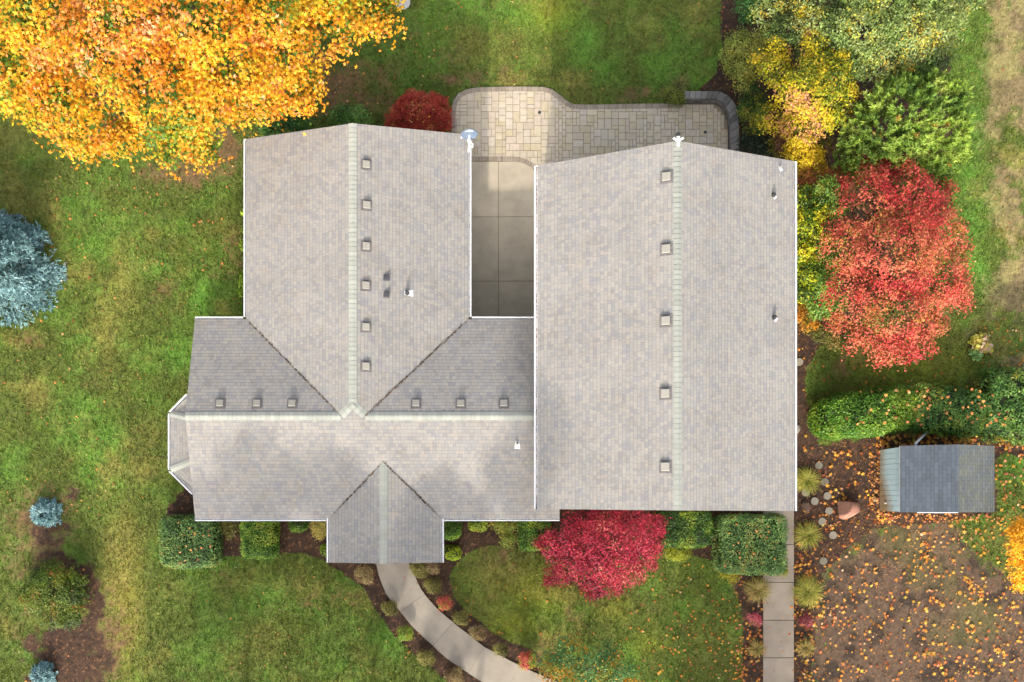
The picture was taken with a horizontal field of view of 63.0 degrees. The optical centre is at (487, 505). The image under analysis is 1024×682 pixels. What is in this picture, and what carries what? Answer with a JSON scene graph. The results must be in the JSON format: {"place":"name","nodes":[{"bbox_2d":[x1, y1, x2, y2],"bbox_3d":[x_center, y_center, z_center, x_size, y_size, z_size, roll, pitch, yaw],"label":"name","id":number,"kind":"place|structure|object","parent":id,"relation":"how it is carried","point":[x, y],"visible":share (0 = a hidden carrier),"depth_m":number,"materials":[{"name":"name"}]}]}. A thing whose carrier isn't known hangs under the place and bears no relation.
{"place":"outdoors","nodes":[
{"label":"outdoors","id":0,"kind":"place"},
{"bbox_2d":[395,0,409,9],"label":"septic lid","id":1,"kind":"object","parent":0,"point":[406,4],"visible":0.53,"depth_m":33.94,"materials":[{"name":"stone"}]},
{"bbox_2d":[376,563,556,681],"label":"curved path","id":2,"kind":"structure","parent":0,"point":[427,620],"depth_m":33.97,"materials":[{"name":"concrete"}]},
{"bbox_2d":[0,0,1023,681],"bbox_3d":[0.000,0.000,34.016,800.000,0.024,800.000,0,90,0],"label":"ground","id":3,"kind":"structure","parent":0,"point":[1006,296],"depth_m":34.02,"materials":[{"name":"green plant"}]},
{"bbox_2d":[0,209,66,328],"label":"blue spruce","id":4,"kind":"object","parent":3,"relation":"on","point":[16,246],"visible":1,"depth_m":33.26,"materials":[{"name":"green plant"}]},
{"bbox_2d":[29,661,57,681],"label":"dwarf blue spruce","id":5,"kind":"object","parent":3,"relation":"on","point":[42,671],"visible":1,"depth_m":33.68,"materials":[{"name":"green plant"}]},
{"bbox_2d":[29,497,62,527],"bbox_3d":[-17.927,0.272,33.701,1.446,0.847,1.318,0,90,0],"label":"dwarf blue spruce","id":6,"kind":"object","parent":3,"relation":"on","point":[48,509],"visible":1,"depth_m":33.70,"materials":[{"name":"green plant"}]},
{"bbox_2d":[10,556,93,631],"bbox_3d":[-17.317,3.542,33.347,3.248,1.537,2.873,34,90,0],"label":"golden cypress","id":7,"kind":"object","parent":3,"relation":"on","point":[61,603],"visible":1,"depth_m":33.14,"materials":[{"name":"green plant"}]},
{"bbox_2d":[158,513,223,569],"bbox_3d":[-11.870,1.438,33.440,2.522,1.250,2.298,0,90,0],"label":"clipped hedge","id":8,"kind":"object","parent":3,"relation":"on","point":[172,531],"visible":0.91,"depth_m":32.98,"materials":[{"name":"green plant"}]},
{"bbox_2d":[178,522,210,563],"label":"leaf litter","id":9,"kind":"object","parent":8,"relation":"on","point":[195,549],"visible":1,"depth_m":32.80,"materials":[{"name":"orange plant"}]},
{"bbox_2d":[0,0,411,180],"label":"maple tree","id":10,"kind":"object","parent":3,"relation":"on","point":[198,84],"visible":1,"depth_m":26.28,"materials":[{"name":"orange plant"}]},
{"bbox_2d":[215,521,240,541],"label":"mixed shrub","id":11,"kind":"object","parent":3,"relation":"on","point":[227,525],"visible":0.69,"depth_m":33.52,"materials":[{"name":"brown plant"}]},
{"bbox_2d":[235,269,243,297],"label":"leafy sprig","id":12,"kind":"object","parent":3,"relation":"on","point":[240,282],"visible":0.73,"depth_m":33.20,"materials":[{"name":"green plant"}]},
{"bbox_2d":[237,208,243,250],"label":"leafy sprig","id":13,"kind":"object","parent":3,"relation":"on","point":[240,240],"visible":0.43,"depth_m":33.17,"materials":[{"name":"green plant"}]},
{"bbox_2d":[239,521,280,559],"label":"clipped hedge","id":14,"kind":"object","parent":3,"relation":"on","point":[264,546],"visible":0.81,"depth_m":33.07,"materials":[{"name":"green plant"}]},
{"bbox_2d":[259,106,316,135],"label":"rhododendron","id":15,"kind":"object","parent":3,"relation":"on","point":[289,123],"visible":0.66,"depth_m":32.91,"materials":[{"name":"green plant"}]},
{"bbox_2d":[288,521,308,532],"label":"round shrub","id":16,"kind":"object","parent":3,"relation":"on","point":[298,526],"visible":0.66,"depth_m":33.49,"materials":[{"name":"green plant"}]},
{"bbox_2d":[309,521,326,540],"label":"mixed shrub","id":17,"kind":"object","parent":3,"relation":"on","point":[321,531],"visible":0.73,"depth_m":33.50,"materials":[{"name":"yellow plant"}]},
{"bbox_2d":[320,543,326,557],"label":"round shrub","id":18,"kind":"object","parent":3,"relation":"on","point":[323,549],"visible":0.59,"depth_m":33.50,"materials":[{"name":"green plant"}]},
{"bbox_2d":[326,100,373,126],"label":"rhododendron","id":19,"kind":"object","parent":3,"relation":"on","point":[348,116],"visible":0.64,"depth_m":32.96,"materials":[{"name":"green plant"}]},
{"bbox_2d":[353,564,373,584],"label":"perennial","id":20,"kind":"object","parent":3,"relation":"on","point":[366,577],"visible":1,"depth_m":33.70,"materials":[{"name":"beige plant"}]},
{"bbox_2d":[380,600,397,616],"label":"perennial","id":21,"kind":"object","parent":3,"relation":"on","point":[390,607],"visible":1,"depth_m":33.70,"materials":[{"name":"green plant"}]},
{"bbox_2d":[396,623,414,641],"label":"perennials","id":22,"kind":"object","parent":3,"relation":"on","point":[407,630],"visible":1,"depth_m":33.57,"materials":[{"name":"green plant"}]},
{"bbox_2d":[408,563,428,579],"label":"perennial","id":23,"kind":"object","parent":3,"relation":"on","point":[414,567],"visible":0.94,"depth_m":33.70,"materials":[{"name":"green plant"}]},
{"bbox_2d":[383,87,454,132],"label":"burning bush","id":24,"kind":"object","parent":3,"relation":"on","point":[401,111],"visible":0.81,"depth_m":32.79,"materials":[{"name":"red plant"}]},
{"bbox_2d":[409,103,434,122],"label":"leaf litter","id":25,"kind":"object","parent":24,"relation":"on","point":[413,105],"visible":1,"depth_m":32.46,"materials":[{"name":"red plant"}]},
{"bbox_2d":[417,647,435,666],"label":"perennial","id":26,"kind":"object","parent":3,"relation":"on","point":[426,656],"visible":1,"depth_m":33.69,"materials":[{"name":"green plant"}]},
{"bbox_2d":[423,563,439,574],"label":"perennial","id":27,"kind":"object","parent":3,"relation":"on","point":[433,567],"visible":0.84,"depth_m":33.70,"materials":[{"name":"brown plant"}]},
{"bbox_2d":[422,577,442,595],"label":"perennial","id":28,"kind":"object","parent":3,"relation":"on","point":[430,583],"visible":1,"depth_m":33.71,"materials":[{"name":"green plant"}]},
{"bbox_2d":[436,595,452,611],"bbox_3d":[-1.722,3.940,33.764,0.733,0.708,0.700,0,90,0],"label":"red nandina","id":29,"kind":"object","parent":3,"relation":"on","point":[445,602],"visible":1,"depth_m":33.55,"materials":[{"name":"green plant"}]},
{"bbox_2d":[444,521,462,541],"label":"round shrub","id":30,"kind":"object","parent":3,"relation":"on","point":[452,530],"visible":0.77,"depth_m":33.21,"materials":[{"name":"green plant"}]},
{"bbox_2d":[444,544,462,560],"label":"round shrub","id":31,"kind":"object","parent":3,"relation":"on","point":[452,553],"visible":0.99,"depth_m":33.50,"materials":[{"name":"green plant"}]},
{"bbox_2d":[444,665,463,681],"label":"perennial","id":32,"kind":"object","parent":3,"relation":"on","point":[457,676],"visible":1,"depth_m":33.71,"materials":[{"name":"brown plant"}]},
{"bbox_2d":[451,608,469,625],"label":"perennial","id":33,"kind":"object","parent":3,"relation":"on","point":[458,616],"visible":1,"depth_m":33.71,"materials":[{"name":"green plant"}]},
{"bbox_2d":[468,521,487,532],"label":"round shrub","id":34,"kind":"object","parent":3,"relation":"on","point":[477,526],"visible":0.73,"depth_m":33.49,"materials":[{"name":"green plant"}]},
{"bbox_2d":[469,624,486,641],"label":"perennial","id":35,"kind":"object","parent":3,"relation":"on","point":[477,631],"visible":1,"depth_m":33.71,"materials":[{"name":"brown plant"}]},
{"bbox_2d":[168,123,796,563],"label":"house","id":36,"kind":"structure","parent":3,"relation":"on","point":[364,385],"depth_m":30.14,"materials":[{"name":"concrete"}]},
{"bbox_2d":[492,642,508,657],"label":"perennial","id":37,"kind":"object","parent":3,"relation":"on","point":[502,651],"visible":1,"depth_m":33.70,"materials":[{"name":"green plant"}]},
{"bbox_2d":[488,521,519,547],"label":"mixed shrub","id":38,"kind":"object","parent":3,"relation":"on","point":[505,530],"visible":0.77,"depth_m":33.44,"materials":[{"name":"green plant"}]},
{"bbox_2d":[469,162,540,318],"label":"courtyard slab","id":39,"kind":"structure","parent":3,"relation":"on","point":[516,239],"depth_m":33.98,"materials":[{"name":"concrete"}]},
{"bbox_2d":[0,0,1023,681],"bbox_3d":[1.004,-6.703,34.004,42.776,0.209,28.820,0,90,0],"label":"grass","id":40,"kind":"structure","parent":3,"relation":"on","point":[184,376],"depth_m":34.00,"materials":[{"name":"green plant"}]},
{"bbox_2d":[1,0,1023,681],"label":"bark chips","id":41,"kind":"object","parent":3,"relation":"on","point":[711,512],"visible":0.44,"depth_m":33.99,"materials":[{"name":"brown plant"}]},
{"bbox_2d":[4,1,1023,681],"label":"leaf litter","id":42,"kind":"object","parent":3,"relation":"on","point":[886,517],"visible":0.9,"depth_m":33.97,"materials":[{"name":"orange plant"}]},
{"bbox_2d":[518,649,536,670],"bbox_3d":[1.603,6.238,33.749,0.824,0.729,0.842,-14,90,0],"label":"red nandina","id":43,"kind":"object","parent":3,"relation":"on","point":[522,664],"visible":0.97,"depth_m":33.58,"materials":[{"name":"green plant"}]},
{"bbox_2d":[516,521,551,551],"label":"clipped hedge","id":44,"kind":"object","parent":3,"relation":"on","point":[527,531],"visible":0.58,"depth_m":33.06,"materials":[{"name":"green plant"}]},
{"bbox_2d":[534,633,641,681],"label":"young tree","id":45,"kind":"object","parent":3,"relation":"on","point":[611,659],"visible":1,"depth_m":31.66,"materials":[{"name":"green plant"}]},
{"bbox_2d":[532,509,672,603],"bbox_3d":[4.524,1.765,32.363,5.584,3.510,4.162,0,90,0],"label":"red maple tree","id":46,"kind":"object","parent":3,"relation":"on","point":[630,552],"visible":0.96,"depth_m":31.88,"materials":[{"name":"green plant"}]},
{"bbox_2d":[653,510,679,547],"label":"clipped hedge","id":47,"kind":"object","parent":3,"relation":"on","point":[671,538],"visible":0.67,"depth_m":32.94,"materials":[{"name":"green plant"}]},
{"bbox_2d":[659,85,686,108],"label":"mixed shrub","id":48,"kind":"object","parent":3,"relation":"on","point":[674,94],"visible":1,"depth_m":33.61,"materials":[{"name":"green plant"}]},
{"bbox_2d":[662,544,692,562],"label":"mixed shrub","id":49,"kind":"object","parent":3,"relation":"on","point":[680,554],"visible":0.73,"depth_m":33.63,"materials":[{"name":"yellow plant"}]},
{"bbox_2d":[668,71,695,91],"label":"spiky plant","id":50,"kind":"object","parent":3,"relation":"on","point":[679,84],"visible":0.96,"depth_m":33.76,"materials":[{"name":"green plant"}]},
{"bbox_2d":[675,510,713,549],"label":"clipped hedge","id":51,"kind":"object","parent":3,"relation":"on","point":[702,522],"visible":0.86,"depth_m":33.01,"materials":[{"name":"green plant"}]},
{"bbox_2d":[717,24,776,94],"bbox_3d":[10.209,-17.377,33.047,2.439,2.112,2.717,0,90,0],"label":"viburnum shrub","id":52,"kind":"object","parent":3,"relation":"on","point":[747,71],"visible":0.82,"depth_m":32.51,"materials":[{"name":"green plant"}]},
{"bbox_2d":[711,512,789,575],"bbox_3d":[10.490,1.530,33.383,2.959,1.368,2.593,0,90,0],"label":"clipped hedge","id":53,"kind":"object","parent":3,"relation":"on","point":[727,554],"visible":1,"depth_m":32.87,"materials":[{"name":"green plant"}]},
{"bbox_2d":[724,523,778,566],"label":"leaf litter","id":54,"kind":"object","parent":53,"relation":"on","point":[746,545],"visible":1,"depth_m":32.70,"materials":[{"name":"orange plant"}]},
{"bbox_2d":[734,80,768,136],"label":"evergreen shrub","id":55,"kind":"object","parent":3,"relation":"on","point":[755,89],"visible":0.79,"depth_m":32.83,"materials":[{"name":"green plant"}]},
{"bbox_2d":[731,0,772,27],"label":"evergreen shrub","id":56,"kind":"object","parent":3,"relation":"on","point":[747,4],"visible":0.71,"depth_m":32.77,"materials":[{"name":"green plant"}]},
{"bbox_2d":[716,566,789,584],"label":"mixed shrub","id":57,"kind":"object","parent":3,"relation":"on","point":[731,579],"visible":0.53,"depth_m":33.68,"materials":[{"name":"green plant"}]},
{"bbox_2d":[746,610,762,628],"bbox_3d":[10.795,4.617,33.810,0.623,0.618,0.739,-34,90,0],"label":"pink nandina","id":58,"kind":"object","parent":3,"relation":"on","point":[754,618],"visible":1,"depth_m":33.65,"materials":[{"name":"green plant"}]},
{"bbox_2d":[736,128,778,156],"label":"evergreen shrub","id":59,"kind":"object","parent":3,"relation":"on","point":[753,143],"visible":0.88,"depth_m":33.07,"materials":[{"name":"green plant"}]},
{"bbox_2d":[746,638,768,658],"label":"clump grass","id":60,"kind":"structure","parent":3,"relation":"on","point":[757,648],"depth_m":33.79,"materials":[{"name":"beige plant"}]},
{"bbox_2d":[742,575,774,603],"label":"clump grass","id":61,"kind":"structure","parent":3,"relation":"on","point":[758,589],"depth_m":33.78,"materials":[{"name":"beige plant"}]},
{"bbox_2d":[765,107,834,157],"bbox_3d":[12.234,-14.463,33.019,2.615,2.171,1.902,0,90,0],"label":"viburnum shrub","id":62,"kind":"object","parent":3,"relation":"on","point":[780,140],"visible":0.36,"depth_m":32.47,"materials":[{"name":"green plant"}]},
{"bbox_2d":[797,358,802,365],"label":"stepping stone","id":63,"kind":"object","parent":3,"relation":"on","point":[799,361],"visible":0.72,"depth_m":33.96,"materials":[{"name":"beige stone"}]},
{"bbox_2d":[745,2,861,153],"bbox_3d":[11.775,-15.941,31.827,4.125,4.597,5.459,0,90,0],"label":"yellow maple tree","id":64,"kind":"object","parent":3,"relation":"on","point":[805,108],"visible":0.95,"depth_m":30.54,"materials":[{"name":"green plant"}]},
{"bbox_2d":[779,134,827,182],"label":"yellow shrub","id":65,"kind":"object","parent":3,"relation":"on","point":[810,153],"visible":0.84,"depth_m":31.92,"materials":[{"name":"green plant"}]},
{"bbox_2d":[794,636,814,658],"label":"clump grass","id":66,"kind":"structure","parent":3,"relation":"on","point":[806,648],"depth_m":33.78,"materials":[{"name":"beige plant"}]},
{"bbox_2d":[797,612,813,627],"bbox_3d":[12.836,4.621,33.808,0.692,0.620,0.661,0,90,0],"label":"pink nandina","id":67,"kind":"object","parent":3,"relation":"on","point":[806,617],"visible":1,"depth_m":33.66,"materials":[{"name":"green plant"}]},
{"bbox_2d":[801,500,810,512],"bbox_3d":[12.967,0.023,33.976,0.344,0.227,0.506,-29,90,0],"label":"flat rock","id":68,"kind":"object","parent":3,"relation":"on","point":[805,506],"visible":1,"depth_m":33.91,"materials":[{"name":"brown stone"}]},
{"bbox_2d":[790,519,822,552],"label":"clump grass","id":69,"kind":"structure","parent":3,"relation":"on","point":[808,534],"depth_m":33.78,"materials":[{"name":"plant"}]},
{"bbox_2d":[788,573,827,609],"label":"clump grass","id":70,"kind":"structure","parent":3,"relation":"on","point":[807,592],"depth_m":33.78,"materials":[{"name":"plant"}]},
{"bbox_2d":[797,297,819,334],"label":"orange shrub","id":71,"kind":"object","parent":3,"relation":"on","point":[807,321],"visible":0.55,"depth_m":32.59,"materials":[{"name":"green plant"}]},
{"bbox_2d":[797,466,821,495],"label":"clump grass","id":72,"kind":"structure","parent":3,"relation":"on","point":[807,481],"depth_m":33.78,"materials":[{"name":"yellow plant"}]},
{"bbox_2d":[811,497,818,504],"bbox_3d":[13.310,-0.183,33.990,0.308,0.060,0.310,0,90,0],"label":"stepping stone","id":73,"kind":"object","parent":3,"relation":"on","point":[814,500],"visible":1,"depth_m":33.96,"materials":[{"name":"beige stone"}]},
{"bbox_2d":[797,182,835,303],"bbox_3d":[12.207,-9.932,32.556,2.114,3.090,4.546,0,90,0],"label":"climbing shrub","id":74,"kind":"object","parent":3,"relation":"on","point":[803,214],"visible":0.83,"depth_m":31.36,"materials":[{"name":"yellow plant"}]},
{"bbox_2d":[815,462,822,468],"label":"stepping stone","id":75,"kind":"object","parent":3,"relation":"on","point":[818,465],"visible":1,"depth_m":33.96,"materials":[{"name":"beige stone"}]},
{"bbox_2d":[818,518,825,524],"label":"stepping stone","id":76,"kind":"object","parent":3,"relation":"on","point":[821,520],"visible":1,"depth_m":33.96,"materials":[{"name":"grey stone"}]},
{"bbox_2d":[819,557,826,564],"bbox_3d":[13.660,2.249,33.990,0.308,0.060,0.310,0,90,0],"label":"stepping stone","id":77,"kind":"object","parent":3,"relation":"on","point":[822,560],"visible":1,"depth_m":33.96,"materials":[{"name":"grey stone"}]},
{"bbox_2d":[821,478,828,485],"bbox_3d":[13.726,-0.966,33.990,0.308,0.060,0.310,0,90,0],"label":"stepping stone","id":78,"kind":"object","parent":3,"relation":"on","point":[824,481],"visible":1,"depth_m":33.96,"materials":[{"name":"beige stone"}]},
{"bbox_2d":[801,174,849,325],"bbox_3d":[12.892,-9.709,32.495,1.904,3.219,5.526,0,90,0],"label":"climbing shrub","id":79,"kind":"object","parent":3,"relation":"on","point":[828,182],"visible":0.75,"depth_m":31.45,"materials":[{"name":"green plant"}]},
{"bbox_2d":[797,158,855,197],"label":"orange shrub","id":80,"kind":"object","parent":3,"relation":"on","point":[809,181],"visible":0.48,"depth_m":31.94,"materials":[{"name":"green plant"}]},
{"bbox_2d":[823,492,830,499],"bbox_3d":[13.826,-0.400,33.990,0.308,0.060,0.310,0,90,0],"label":"stepping stone","id":81,"kind":"object","parent":3,"relation":"on","point":[826,495],"visible":1,"depth_m":33.96,"materials":[{"name":"beige stone"}]},
{"bbox_2d":[825,507,832,514],"bbox_3d":[13.893,0.216,33.990,0.308,0.060,0.310,0,90,0],"label":"stepping stone","id":82,"kind":"object","parent":3,"relation":"on","point":[828,510],"visible":1,"depth_m":33.96,"materials":[{"name":"grey stone"}]},
{"bbox_2d":[829,531,836,538],"bbox_3d":[14.060,1.199,33.990,0.308,0.060,0.310,0,90,0],"label":"stepping stone","id":83,"kind":"object","parent":3,"relation":"on","point":[832,534],"visible":1,"depth_m":33.96,"materials":[{"name":"grey stone"}]},
{"bbox_2d":[801,315,865,353],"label":"shrub","id":84,"kind":"object","parent":3,"relation":"on","point":[816,336],"visible":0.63,"depth_m":32.86,"materials":[{"name":"green plant"}]},
{"bbox_2d":[837,501,859,518],"bbox_3d":[14.630,0.175,33.897,0.875,0.837,0.771,0,90,0],"label":"boulder","id":85,"kind":"object","parent":3,"relation":"on","point":[847,509],"visible":1,"depth_m":33.61,"materials":[{"name":"brown stone"}]},
{"bbox_2d":[807,384,918,440],"bbox_3d":[15.113,-3.713,33.280,4.634,1.572,2.255,0,90,0],"label":"laurel hedge","id":86,"kind":"object","parent":3,"relation":"on","point":[832,413],"visible":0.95,"depth_m":32.73,"materials":[{"name":"green plant"}]},
{"bbox_2d":[744,0,986,96],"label":"silverberry tree","id":87,"kind":"object","parent":3,"relation":"on","point":[885,41],"visible":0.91,"depth_m":30.20,"materials":[{"name":"green plant"}]},
{"bbox_2d":[813,150,977,371],"bbox_3d":[15.347,-9.239,31.404,6.672,5.416,8.230,0,90,0],"label":"coral maple tree","id":88,"kind":"object","parent":3,"relation":"on","point":[889,268],"visible":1,"depth_m":30.27,"materials":[{"name":"red plant"}]},
{"bbox_2d":[830,60,975,191],"bbox_3d":[15.702,-14.289,31.580,5.338,5.088,4.711,0,90,0],"label":"pine tree","id":89,"kind":"object","parent":3,"relation":"on","point":[921,89],"visible":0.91,"depth_m":30.23,"materials":[{"name":"green plant"}]},
{"bbox_2d":[880,432,994,512],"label":"garden shed","id":90,"kind":"structure","parent":3,"relation":"on","point":[955,478],"depth_m":31.80,"materials":[{"name":"grey"}]},
{"bbox_2d":[909,382,992,438],"bbox_3d":[18.186,-3.787,33.183,3.881,1.766,2.289,0,90,0],"label":"laurel hedge","id":91,"kind":"object","parent":3,"relation":"on","point":[937,420],"visible":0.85,"depth_m":32.63,"materials":[{"name":"green plant"}]},
{"bbox_2d":[845,388,1008,426],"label":"leaf litter","id":92,"kind":"object","parent":91,"relation":"on","point":[927,408],"visible":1,"depth_m":32.35,"materials":[{"name":"orange plant"}]},
{"bbox_2d":[968,349,982,361],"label":"hosta","id":93,"kind":"object","parent":3,"relation":"on","point":[977,355],"visible":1,"depth_m":33.74,"materials":[{"name":"green plant"}]},
{"bbox_2d":[950,431,1009,444],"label":"mixed shrub","id":94,"kind":"object","parent":3,"relation":"on","point":[957,438],"visible":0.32,"depth_m":33.40,"materials":[{"name":"green plant"}]},
{"bbox_2d":[967,331,993,353],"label":"hosta","id":95,"kind":"object","parent":3,"relation":"on","point":[981,341],"visible":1,"depth_m":33.70,"materials":[{"name":"yellow plant"}]},
{"bbox_2d":[971,366,1023,445],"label":"laurel hedge","id":96,"kind":"object","parent":3,"relation":"on","point":[1005,387],"visible":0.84,"depth_m":32.67,"materials":[{"name":"green plant"}]},
{"bbox_2d":[1001,513,1023,593],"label":"yellow tree","id":97,"kind":"object","parent":3,"relation":"on","point":[1017,550],"visible":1,"depth_m":31.06,"materials":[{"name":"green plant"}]},
{"bbox_2d":[451,87,727,169],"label":"patio","id":98,"kind":"structure","parent":0,"point":[510,124],"depth_m":33.97,"materials":[{"name":"beige stone"}]},
{"bbox_2d":[683,91,738,150],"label":"stone seat wall","id":99,"kind":"structure","parent":98,"relation":"on","point":[726,105],"depth_m":33.55,"materials":[{"name":"grey stone"}]},
{"bbox_2d":[763,511,793,681],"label":"side path","id":100,"kind":"structure","parent":0,"point":[777,609],"depth_m":33.97,"materials":[{"name":"concrete"}]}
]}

